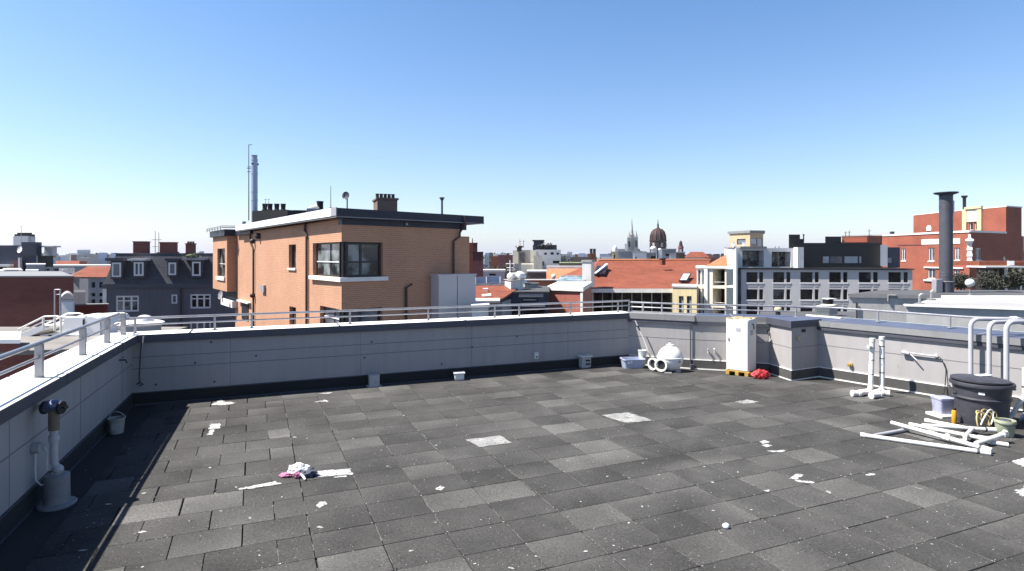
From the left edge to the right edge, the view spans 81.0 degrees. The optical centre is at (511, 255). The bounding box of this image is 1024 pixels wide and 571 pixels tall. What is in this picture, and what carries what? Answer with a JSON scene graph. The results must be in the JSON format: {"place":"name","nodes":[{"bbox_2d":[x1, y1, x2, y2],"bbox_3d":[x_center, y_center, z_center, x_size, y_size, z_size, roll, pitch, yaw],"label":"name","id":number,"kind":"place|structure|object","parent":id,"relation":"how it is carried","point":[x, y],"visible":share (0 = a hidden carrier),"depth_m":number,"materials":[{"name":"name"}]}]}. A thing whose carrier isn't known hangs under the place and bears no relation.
{"place":"outdoors","nodes":[
{"label":"outdoors","id":0,"kind":"place"},
{"bbox_2d":[0,233,60,270],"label":"apartment block","id":1,"kind":"structure","parent":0,"point":[10,256],"depth_m":62.00,"materials":[{"name":"grey concrete"}]},
{"bbox_2d":[0,271,73,326],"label":"brick building","id":2,"kind":"structure","parent":0,"point":[26,297],"depth_m":24.21,"materials":[{"name":"red brick"}]},
{"bbox_2d":[26,263,45,270],"bbox_3d":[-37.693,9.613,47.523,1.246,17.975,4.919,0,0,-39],"label":"roof unit","id":3,"kind":"structure","parent":2,"relation":"on","point":[40,266],"depth_m":46.00,"materials":[{"name":"grey metal"}]},
{"bbox_2d":[61,291,74,321],"bbox_3d":[-16.000,1.980,21.603,0.462,1.360,1.968,0,0,-37],"label":"roof vent","id":4,"kind":"object","parent":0,"point":[67,301],"visible":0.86,"depth_m":20.97,"materials":[{"name":"metal"}]},
{"bbox_2d":[45,264,110,272],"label":"building","id":5,"kind":"structure","parent":0,"point":[77,267],"depth_m":95.00,"materials":[{"name":"orange concrete"}]},
{"bbox_2d":[74,290,84,303],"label":"grey shed","id":6,"kind":"structure","parent":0,"point":[79,295],"depth_m":45.00,"materials":[{"name":"metal"}]},
{"bbox_2d":[72,266,110,303],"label":"pale house","id":7,"kind":"structure","parent":0,"point":[89,280],"depth_m":72.00,"materials":[{"name":"white paint"}]},
{"bbox_2d":[0,327,187,379],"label":"neighbour roof","id":8,"kind":"structure","parent":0,"point":[14,360],"depth_m":13.74,"materials":[{"name":"white brick"}]},
{"bbox_2d":[0,331,20,350],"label":"raised roof","id":9,"kind":"structure","parent":8,"relation":"on","point":[9,340],"depth_m":13.00,"materials":[{"name":"white brick"}]},
{"bbox_2d":[18,312,82,335],"bbox_3d":[-11.885,1.958,16.235,1.953,0.838,1.530,0,0,0],"label":"steel stair","id":10,"kind":"object","parent":8,"relation":"on","point":[47,327],"visible":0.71,"depth_m":15.49,"materials":[{"name":"white metal"}]},
{"bbox_2d":[62,312,129,335],"bbox_3d":[-11.232,1.831,16.257,1.069,0.518,1.286,0,0,0],"label":"covered plant","id":11,"kind":"object","parent":8,"relation":"on","point":[70,323],"visible":0.62,"depth_m":15.65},
{"bbox_2d":[114,315,164,332],"bbox_3d":[-8.432,2.036,13.600,1.000,1.392,0.900,0,0,0],"label":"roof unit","id":12,"kind":"object","parent":8,"relation":"on","point":[145,327],"visible":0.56,"depth_m":13.38,"materials":[{"name":"metal"}]},
{"bbox_2d":[101,241,234,328],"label":"mansard house","id":13,"kind":"structure","parent":0,"point":[167,280],"depth_m":59.06,"materials":[{"name":"stone"}]},
{"bbox_2d":[116,296,138,311],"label":"window","id":14,"kind":"structure","parent":13,"relation":"in","point":[123,303],"depth_m":58.43,"materials":[{"name":"white glass"}]},
{"bbox_2d":[134,262,143,275],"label":"window","id":15,"kind":"structure","parent":13,"relation":"in","point":[138,266],"depth_m":58.26,"materials":[{"name":"grey glass"}]},
{"bbox_2d":[190,294,210,308],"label":"window","id":16,"kind":"structure","parent":13,"relation":"in","point":[196,300],"depth_m":59.55,"materials":[{"name":"white glass"}]},
{"bbox_2d":[206,194,483,326],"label":"brick house","id":17,"kind":"structure","parent":0,"point":[384,253],"depth_m":28.13,"materials":[{"name":"orange brick"}]},
{"bbox_2d":[216,248,224,280],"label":"window","id":18,"kind":"structure","parent":17,"relation":"in","point":[222,251],"depth_m":43.13,"materials":[{"name":"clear glass"}]},
{"bbox_2d":[251,155,258,222],"bbox_3d":[-15.657,-4.034,36.529,0.448,4.148,0.432,0,0,-32],"label":"flue stack","id":19,"kind":"object","parent":17,"relation":"on","point":[254,182],"visible":0.97,"depth_m":36.36,"materials":[{"name":"silver metal"}]},
{"bbox_2d":[316,242,346,277],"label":"window","id":20,"kind":"structure","parent":17,"relation":"in","point":[327,254],"depth_m":26.90,"materials":[{"name":"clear glass"}]},
{"bbox_2d":[324,306,346,322],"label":"window","id":21,"kind":"structure","parent":17,"relation":"in","point":[326,320],"depth_m":26.48,"materials":[{"name":"grey glass"}]},
{"bbox_2d":[339,307,379,322],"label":"window","id":22,"kind":"structure","parent":17,"relation":"in","point":[364,318],"depth_m":25.98,"materials":[{"name":"grey glass"}]},
{"bbox_2d":[339,242,380,277],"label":"window","id":23,"kind":"structure","parent":17,"relation":"in","point":[364,258],"depth_m":25.93,"materials":[{"name":"black glass"}]},
{"bbox_2d":[473,252,482,276],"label":"brick building","id":24,"kind":"structure","parent":0,"point":[478,263],"depth_m":52.00,"materials":[{"name":"red brick"}]},
{"bbox_2d":[483,269,504,282],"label":"building","id":25,"kind":"structure","parent":0,"point":[495,272],"depth_m":66.00,"materials":[{"name":"white concrete"}]},
{"bbox_2d":[476,286,517,315],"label":"flat house","id":26,"kind":"structure","parent":0,"point":[490,295],"depth_m":37.34,"materials":[{"name":"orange tile"}]},
{"bbox_2d":[498,255,512,278],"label":"brick building","id":27,"kind":"structure","parent":0,"point":[503,259],"depth_m":150.00,"materials":[{"name":"brick"}]},
{"bbox_2d":[0,0,1023,256],"label":"sky","id":28,"kind":"structure","parent":0,"point":[565,124],"materials":[{"name":"blue"}]},
{"bbox_2d":[0,365,1023,570],"bbox_3d":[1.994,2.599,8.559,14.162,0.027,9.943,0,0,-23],"label":"roof paving","id":29,"kind":"structure","parent":0,"point":[383,478],"depth_m":6.79,"materials":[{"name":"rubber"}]},
{"bbox_2d":[30,399,77,511],"bbox_3d":[-4.781,2.059,6.267,0.400,1.102,0.350,0,0,-32],"label":"vent standpipe","id":30,"kind":"object","parent":29,"relation":"on","point":[57,489],"visible":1,"depth_m":6.23,"materials":[{"name":"grey metal"}]},
{"bbox_2d":[107,411,125,434],"bbox_3d":[-5.800,2.437,8.800,0.236,0.326,0.232,0,0,0],"label":"bucket","id":31,"kind":"object","parent":29,"relation":"on","point":[116,424],"visible":1,"depth_m":8.73,"materials":[{"name":"grey plastic"}]},
{"bbox_2d":[278,462,317,479],"bbox_3d":[-2.499,2.512,7.052,0.428,0.144,0.240,0,0,17],"label":"cloth bundle","id":32,"kind":"object","parent":29,"relation":"on","point":[300,470],"visible":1,"depth_m":7.00,"materials":[{"name":"fabric"}]},
{"bbox_2d":[366,373,381,387],"bbox_3d":[-2.745,2.476,11.924,0.280,0.244,0.220,0,0,-23],"label":"vent box","id":33,"kind":"object","parent":29,"relation":"on","point":[373,379],"visible":1,"depth_m":11.86,"materials":[{"name":"grey plastic"}]},
{"bbox_2d":[52,368,1023,570],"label":"grit","id":34,"kind":"object","parent":29,"relation":"on","point":[583,485],"visible":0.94,"depth_m":6.43,"materials":[{"name":"grey gravel"}]},
{"bbox_2d":[78,388,1023,568],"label":"paint stains","id":35,"kind":"object","parent":29,"relation":"on","point":[627,417],"visible":1,"depth_m":8.17,"materials":[{"name":"white paint"}]},
{"bbox_2d":[577,354,592,367],"bbox_3d":[1.683,2.450,13.868,0.300,0.300,0.220,0,0,-23],"label":"louvre box","id":36,"kind":"object","parent":29,"relation":"on","point":[584,360],"visible":1,"depth_m":13.80,"materials":[{"name":"grey plastic"}]},
{"bbox_2d":[620,357,645,367],"bbox_3d":[2.800,2.490,13.930,0.530,0.220,0.390,0,0,-6],"label":"storage tub","id":37,"kind":"object","parent":29,"relation":"on","point":[631,362],"visible":1,"depth_m":13.77,"materials":[{"name":"white plastic"}]},
{"bbox_2d":[648,341,683,373],"bbox_3d":[3.513,2.262,13.476,0.700,0.676,0.594,0,0,-27],"label":"sphere tank","id":38,"kind":"object","parent":29,"relation":"on","point":[670,357],"visible":1,"depth_m":13.31,"materials":[{"name":"white paint"}]},
{"bbox_2d":[725,369,757,376],"bbox_3d":[5.046,2.550,13.207,0.533,0.101,0.550,0,0,40],"label":"pallet","id":39,"kind":"object","parent":29,"relation":"on","point":[738,373],"visible":0.59,"depth_m":13.01,"materials":[{"name":"yellow wood"}]},
{"bbox_2d":[726,316,756,371],"bbox_3d":[5.051,1.927,13.189,0.536,1.141,0.535,0,0,39],"label":"equipment cabinet","id":40,"kind":"object","parent":39,"relation":"on","point":[740,343],"visible":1,"depth_m":13.01,"materials":[{"name":"white metal"}]},
{"bbox_2d":[751,369,770,378],"bbox_3d":[5.243,2.487,12.661,0.351,0.198,0.265,0,0,-29],"label":"red sack","id":41,"kind":"object","parent":29,"relation":"on","point":[760,374],"visible":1,"depth_m":12.59,"materials":[{"name":"fabric"}]},
{"bbox_2d":[766,317,821,380],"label":"wall pier","id":42,"kind":"structure","parent":29,"relation":"on","point":[791,357],"depth_m":12.79,"materials":[{"name":"paint"}]},
{"bbox_2d":[862,338,875,390],"bbox_3d":[6.731,2.080,11.317,0.344,1.035,0.118,0,0,-32],"label":"standing pipe","id":43,"kind":"object","parent":29,"relation":"on","point":[871,345],"visible":0.94,"depth_m":11.34,"materials":[{"name":"white plastic"}]},
{"bbox_2d":[871,336,884,391],"bbox_3d":[6.875,2.063,11.253,0.484,1.060,0.128,0,0,-38],"label":"standing pipe","id":44,"kind":"object","parent":29,"relation":"on","point":[881,362],"visible":0.89,"depth_m":11.34,"materials":[{"name":"white plastic"}]},
{"bbox_2d":[860,432,990,455],"bbox_3d":[5.589,2.558,8.172,1.461,0.076,0.076,0,0,33],"label":"plastic pipe","id":45,"kind":"object","parent":29,"relation":"on","point":[937,445],"visible":1,"depth_m":8.12,"materials":[{"name":"white plastic"}]},
{"bbox_2d":[925,395,953,418],"bbox_3d":[6.980,2.442,9.701,0.380,0.313,0.321,0,0,-9],"label":"clear tub","id":46,"kind":"object","parent":29,"relation":"on","point":[942,405],"visible":0.81,"depth_m":9.62,"materials":[{"name":"white plastic"}]},
{"bbox_2d":[890,421,992,453],"bbox_3d":[5.965,2.522,8.394,0.074,0.126,1.273,0,0,-29],"label":"plastic pipe","id":47,"kind":"object","parent":29,"relation":"on","point":[947,437],"visible":0.91,"depth_m":8.31,"materials":[{"name":"white plastic"}]},
{"bbox_2d":[924,418,976,431],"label":"plastic pipe","id":48,"kind":"object","parent":29,"relation":"on","point":[927,420],"visible":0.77,"depth_m":9.12,"materials":[{"name":"white plastic"}]},
{"bbox_2d":[921,423,996,432],"bbox_3d":[6.498,2.507,8.732,0.967,0.094,0.072,0,0,8],"label":"plastic pipe","id":49,"kind":"object","parent":48,"relation":"on","point":[987,429],"visible":0.97,"depth_m":8.71,"materials":[{"name":"white plastic"}]},
{"bbox_2d":[947,377,1016,426],"bbox_3d":[7.280,2.270,9.300,0.827,0.660,0.827,0,0,-32],"label":"round bin","id":50,"kind":"object","parent":29,"relation":"on","point":[970,399],"visible":0.77,"depth_m":9.05,"materials":[{"name":"grey plastic"}]},
{"bbox_2d":[950,374,1011,384],"bbox_3d":[7.246,1.908,9.290,0.756,0.061,0.756,0,0,0],"label":"bin lid","id":51,"kind":"object","parent":50,"relation":"on","point":[987,379],"visible":1,"depth_m":9.17,"materials":[{"name":"grey plastic"}]},
{"bbox_2d":[976,409,996,425],"bbox_3d":[7.019,2.394,8.891,0.440,0.238,0.152,0,0,-14],"label":"hose coil","id":52,"kind":"object","parent":29,"relation":"on","point":[992,416],"visible":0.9,"depth_m":8.87,"materials":[{"name":"plastic"}]},
{"bbox_2d":[973,430,1008,444],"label":"plastic pipe","id":53,"kind":"object","parent":29,"relation":"on","point":[1003,434],"visible":0.98,"depth_m":8.18,"materials":[{"name":"white plastic"}]},
{"bbox_2d":[968,316,1021,373],"bbox_3d":[8.507,1.833,10.550,1.029,1.534,0.146,0,0,0],"label":"gooseneck pipe","id":54,"kind":"object","parent":29,"relation":"on","point":[970,343],"visible":0.69,"depth_m":10.52,"materials":[{"name":"grey plastic"}]},
{"bbox_2d":[987,319,1013,374],"bbox_3d":[8.412,1.848,10.346,0.597,1.505,0.150,0,0,-12],"label":"gooseneck pipe","id":55,"kind":"object","parent":29,"relation":"on","point":[991,324],"visible":0.61,"depth_m":10.28,"materials":[{"name":"grey plastic"}]},
{"bbox_2d":[993,417,1016,437],"bbox_3d":[7.076,2.465,8.612,0.270,0.246,0.269,0,0,0],"label":"bucket","id":56,"kind":"object","parent":29,"relation":"on","point":[1007,424],"visible":0.95,"depth_m":8.54,"materials":[{"name":"green plastic"}]},
{"bbox_2d":[1003,318,1023,411],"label":"gooseneck pipe","id":57,"kind":"object","parent":29,"relation":"on","point":[1007,325],"visible":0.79,"depth_m":10.00,"materials":[{"name":"grey plastic"}]},
{"bbox_2d":[1009,367,1023,418],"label":"pipe stand","id":58,"kind":"object","parent":29,"relation":"on","point":[1016,407],"visible":0.82,"depth_m":9.30,"materials":[{"name":"white plastic"}]},
{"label":"plastic pipe","id":59,"kind":"object","parent":29,"relation":"on","visible":0},
{"bbox_2d":[909,422,986,439],"bbox_3d":[6.201,2.510,8.553,0.074,0.081,0.932,0,0,-42],"label":"plastic pipe","id":60,"kind":"object","parent":59,"relation":"on","point":[956,433],"visible":0.81,"depth_m":8.55,"materials":[{"name":"white plastic"}]},
{"bbox_2d":[496,286,548,314],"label":"flat building","id":61,"kind":"structure","parent":0,"point":[539,294],"depth_m":39.00,"materials":[{"name":"grey glass"}]},
{"bbox_2d":[503,279,523,289],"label":"tank housing","id":62,"kind":"object","parent":61,"relation":"on","point":[513,284],"visible":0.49,"depth_m":40.58,"materials":[{"name":"grey stone"}]},
{"bbox_2d":[512,307,544,314],"bbox_3d":[0.702,3.757,39.275,2.964,0.806,0.050,0,0,0],"label":"window","id":63,"kind":"structure","parent":61,"relation":"in","point":[542,311],"depth_m":39.29,"materials":[{"name":"black glass"}]},
{"bbox_2d":[513,240,560,272],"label":"cream building","id":64,"kind":"structure","parent":0,"point":[542,256],"depth_m":120.00,"materials":[{"name":"white paint"}]},
{"bbox_2d":[547,282,591,313],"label":"rose building","id":65,"kind":"structure","parent":0,"point":[570,291],"depth_m":44.42,"materials":[{"name":"red brick"}]},
{"bbox_2d":[649,223,666,258],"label":"domed church","id":66,"kind":"structure","parent":0,"point":[657,243],"depth_m":361.78,"materials":[{"name":"orange metal"}]},
{"bbox_2d":[760,311,855,317],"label":"service roof","id":67,"kind":"structure","parent":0,"point":[849,314],"depth_m":20.23,"materials":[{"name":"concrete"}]},
{"bbox_2d":[815,304,837,316],"bbox_3d":[9.583,1.716,18.268,0.404,0.408,1.058,0,0,41],"label":"air conditioner","id":68,"kind":"object","parent":67,"relation":"on","point":[826,312],"visible":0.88,"depth_m":18.00,"materials":[{"name":"grey metal"}]},
{"bbox_2d":[848,290,1023,321],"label":"concrete building","id":69,"kind":"structure","parent":0,"point":[892,300],"depth_m":29.69,"materials":[{"name":"concrete"}]},
{"bbox_2d":[932,191,958,292],"bbox_3d":[22.708,-0.701,31.500,1.270,5.242,1.116,0,0,0],"label":"exhaust stack","id":70,"kind":"object","parent":69,"relation":"on","point":[944,283],"visible":1,"depth_m":31.24,"materials":[{"name":"grey metal"}]},
{"bbox_2d":[882,195,1023,289],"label":"red brick building","id":71,"kind":"structure","parent":0,"point":[980,233],"depth_m":116.36,"materials":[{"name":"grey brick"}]},
{"bbox_2d":[904,296,1023,331],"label":"terrace block","id":72,"kind":"structure","parent":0,"point":[992,306],"depth_m":21.13,"materials":[{"name":"grey concrete"}]},
{"bbox_2d":[953,272,977,289],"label":"bush","id":73,"kind":"object","parent":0,"point":[960,280],"visible":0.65,"depth_m":49.68,"materials":[{"name":"green plant"}]},
{"bbox_2d":[975,269,1011,289],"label":"bush","id":74,"kind":"object","parent":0,"point":[989,280],"visible":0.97,"depth_m":46.77,"materials":[{"name":"green plant"}]},
{"bbox_2d":[999,268,1023,289],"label":"bush","id":75,"kind":"object","parent":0,"point":[1014,278],"visible":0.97,"depth_m":45.63,"materials":[{"name":"green plant"}]},
{"label":"city ground","id":76,"kind":"structure","parent":0,"visible":0},
{"bbox_2d":[0,332,136,544],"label":"parapet wall","id":77,"kind":"structure","parent":76,"relation":"on","point":[92,388],"depth_m":7.08,"materials":[{"name":"white concrete"}]},
{"bbox_2d":[0,313,125,377],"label":"guard railing","id":78,"kind":"object","parent":77,"relation":"on","point":[39,354],"visible":1,"depth_m":7.42,"materials":[{"name":"metal"}]},
{"bbox_2d":[75,303,108,315],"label":"brick wall","id":79,"kind":"structure","parent":76,"relation":"on","point":[87,309],"depth_m":30.22,"materials":[{"name":"red brick"}]},
{"bbox_2d":[130,311,629,405],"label":"parapet wall","id":80,"kind":"structure","parent":76,"relation":"on","point":[186,365],"depth_m":11.95,"materials":[{"name":"grey concrete"}]},
{"bbox_2d":[118,300,630,332],"bbox_3d":[-1.974,1.234,12.700,10.692,0.291,0.492,0,0,-25],"label":"guard railing","id":81,"kind":"object","parent":80,"relation":"on","point":[293,312],"visible":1,"depth_m":12.16,"materials":[{"name":"metal"}]},
{"bbox_2d":[42,251,723,281],"bbox_3d":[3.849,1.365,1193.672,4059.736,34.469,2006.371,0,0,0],"label":"distant town","id":82,"kind":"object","parent":76,"relation":"on","point":[98,258],"visible":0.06,"depth_m":339.06,"materials":[{"name":"grey brick"}]},
{"bbox_2d":[611,220,639,256],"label":"cathedral","id":83,"kind":"structure","parent":82,"relation":"on","point":[632,242],"depth_m":420.00,"materials":[{"name":"grey stone"}]},
{"bbox_2d":[430,273,476,318],"bbox_3d":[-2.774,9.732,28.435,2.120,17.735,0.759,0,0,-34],"label":"plant cabinet","id":84,"kind":"object","parent":76,"relation":"on","point":[453,289],"visible":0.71,"depth_m":28.05,"materials":[{"name":"grey metal"}]},
{"bbox_2d":[471,302,488,316],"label":"white shed","id":85,"kind":"structure","parent":76,"relation":"on","point":[479,314],"depth_m":26.11,"materials":[{"name":"white metal"}]},
{"bbox_2d":[525,270,546,281],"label":"dark block","id":86,"kind":"structure","parent":76,"relation":"on","point":[535,274],"depth_m":70.00,"materials":[{"name":"grey brick"}]},
{"bbox_2d":[524,266,581,285],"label":"peach building","id":87,"kind":"structure","parent":76,"relation":"on","point":[558,271],"depth_m":81.07,"materials":[{"name":"orange paint"}]},
{"bbox_2d":[556,275,584,281],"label":"conservatory","id":88,"kind":"object","parent":76,"relation":"on","point":[570,278],"visible":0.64,"depth_m":61.99,"materials":[{"name":"clear glass"}]},
{"bbox_2d":[565,259,710,311],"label":"red roof hall","id":89,"kind":"structure","parent":76,"relation":"on","point":[644,280],"depth_m":63.60,"materials":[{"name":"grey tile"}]},
{"bbox_2d":[593,293,671,311],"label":"window","id":90,"kind":"structure","parent":89,"relation":"in","point":[638,297],"depth_m":61.77,"materials":[{"name":"black glass"}]},
{"bbox_2d":[672,284,696,312],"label":"sand house","id":91,"kind":"structure","parent":76,"relation":"on","point":[684,293],"depth_m":55.40,"materials":[{"name":"yellow paint"}]},
{"bbox_2d":[685,252,708,258],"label":"gabled house","id":92,"kind":"structure","parent":76,"relation":"on","point":[696,255],"depth_m":231.08,"materials":[{"name":"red tile"}]},
{"bbox_2d":[627,311,793,371],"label":"parapet wall","id":93,"kind":"structure","parent":76,"relation":"on","point":[659,330],"depth_m":13.83,"materials":[{"name":"stone"}]},
{"bbox_2d":[630,301,797,316],"bbox_3d":[4.641,1.252,14.066,3.768,0.255,0.235,0,0,20],"label":"guard railing","id":94,"kind":"object","parent":93,"relation":"on","point":[662,307],"visible":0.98,"depth_m":13.97,"materials":[{"name":"metal"}]},
{"bbox_2d":[696,255,732,313],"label":"balcony tower","id":95,"kind":"structure","parent":76,"relation":"on","point":[714,278],"depth_m":56.62,"materials":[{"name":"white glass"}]},
{"bbox_2d":[724,234,914,314],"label":"white apartments","id":96,"kind":"structure","parent":76,"relation":"on","point":[798,272],"depth_m":95.60,"materials":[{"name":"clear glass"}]},
{"bbox_2d":[728,230,764,246],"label":"rooftop hut","id":97,"kind":"object","parent":96,"relation":"on","point":[750,237],"visible":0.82,"depth_m":100.93,"materials":[{"name":"beige paint"}]},
{"bbox_2d":[742,251,758,266],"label":"window","id":98,"kind":"structure","parent":96,"relation":"in","point":[749,258],"depth_m":100.20,"materials":[{"name":"black glass"}]},
{"bbox_2d":[746,289,757,300],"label":"window","id":99,"kind":"structure","parent":96,"relation":"in","point":[751,294],"depth_m":95.89,"materials":[{"name":"black glass"}]},
{"bbox_2d":[772,252,784,266],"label":"window","id":100,"kind":"structure","parent":96,"relation":"in","point":[778,258],"depth_m":100.20,"materials":[{"name":"black glass"}]},
{"bbox_2d":[773,289,784,300],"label":"window","id":101,"kind":"structure","parent":96,"relation":"in","point":[778,294],"depth_m":94.98,"materials":[{"name":"black glass"}]},
{"bbox_2d":[800,272,812,283],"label":"window","id":102,"kind":"structure","parent":96,"relation":"in","point":[805,277],"depth_m":94.06,"materials":[{"name":"black glass"}]},
{"bbox_2d":[800,289,812,300],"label":"window","id":103,"kind":"structure","parent":96,"relation":"in","point":[805,294],"depth_m":94.08,"materials":[{"name":"black glass"}]},
{"bbox_2d":[829,272,841,283],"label":"window","id":104,"kind":"structure","parent":96,"relation":"in","point":[834,277],"depth_m":93.12,"materials":[{"name":"black glass"}]},
{"bbox_2d":[858,272,871,283],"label":"window","id":105,"kind":"structure","parent":96,"relation":"in","point":[864,277],"depth_m":92.17,"materials":[{"name":"black glass"}]},
{"bbox_2d":[888,272,901,283],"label":"window","id":106,"kind":"structure","parent":96,"relation":"in","point":[893,277],"depth_m":91.27,"materials":[{"name":"black glass"}]},
{"bbox_2d":[836,235,881,266],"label":"brick wing","id":107,"kind":"structure","parent":76,"relation":"on","point":[863,239],"depth_m":101.61,"materials":[{"name":"brick"}]},
{"bbox_2d":[799,314,1023,410],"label":"parapet wall","id":108,"kind":"structure","parent":76,"relation":"on","point":[843,342],"depth_m":11.49,"materials":[{"name":"stone"}]},
{"bbox_2d":[794,306,975,327],"bbox_3d":[10.254,1.255,8.820,0.494,0.251,12.210,0,0,-38],"label":"guard railing","id":109,"kind":"object","parent":108,"relation":"on","point":[931,314],"visible":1,"depth_m":12.31,"materials":[{"name":"metal"}]},
{"bbox_2d":[901,351,946,394],"bbox_3d":[7.735,2.210,11.248,0.254,0.762,0.759,0,0,-21],"label":"hose bracket","id":110,"kind":"object","parent":108,"relation":"attached to","point":[911,353],"visible":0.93,"depth_m":11.23,"materials":[{"name":"grey plastic"}]},
{"bbox_2d":[953,261,1023,289],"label":"brick annexe","id":111,"kind":"structure","parent":76,"relation":"on","point":[1000,267],"depth_m":62.29,"materials":[{"name":"red brick"}]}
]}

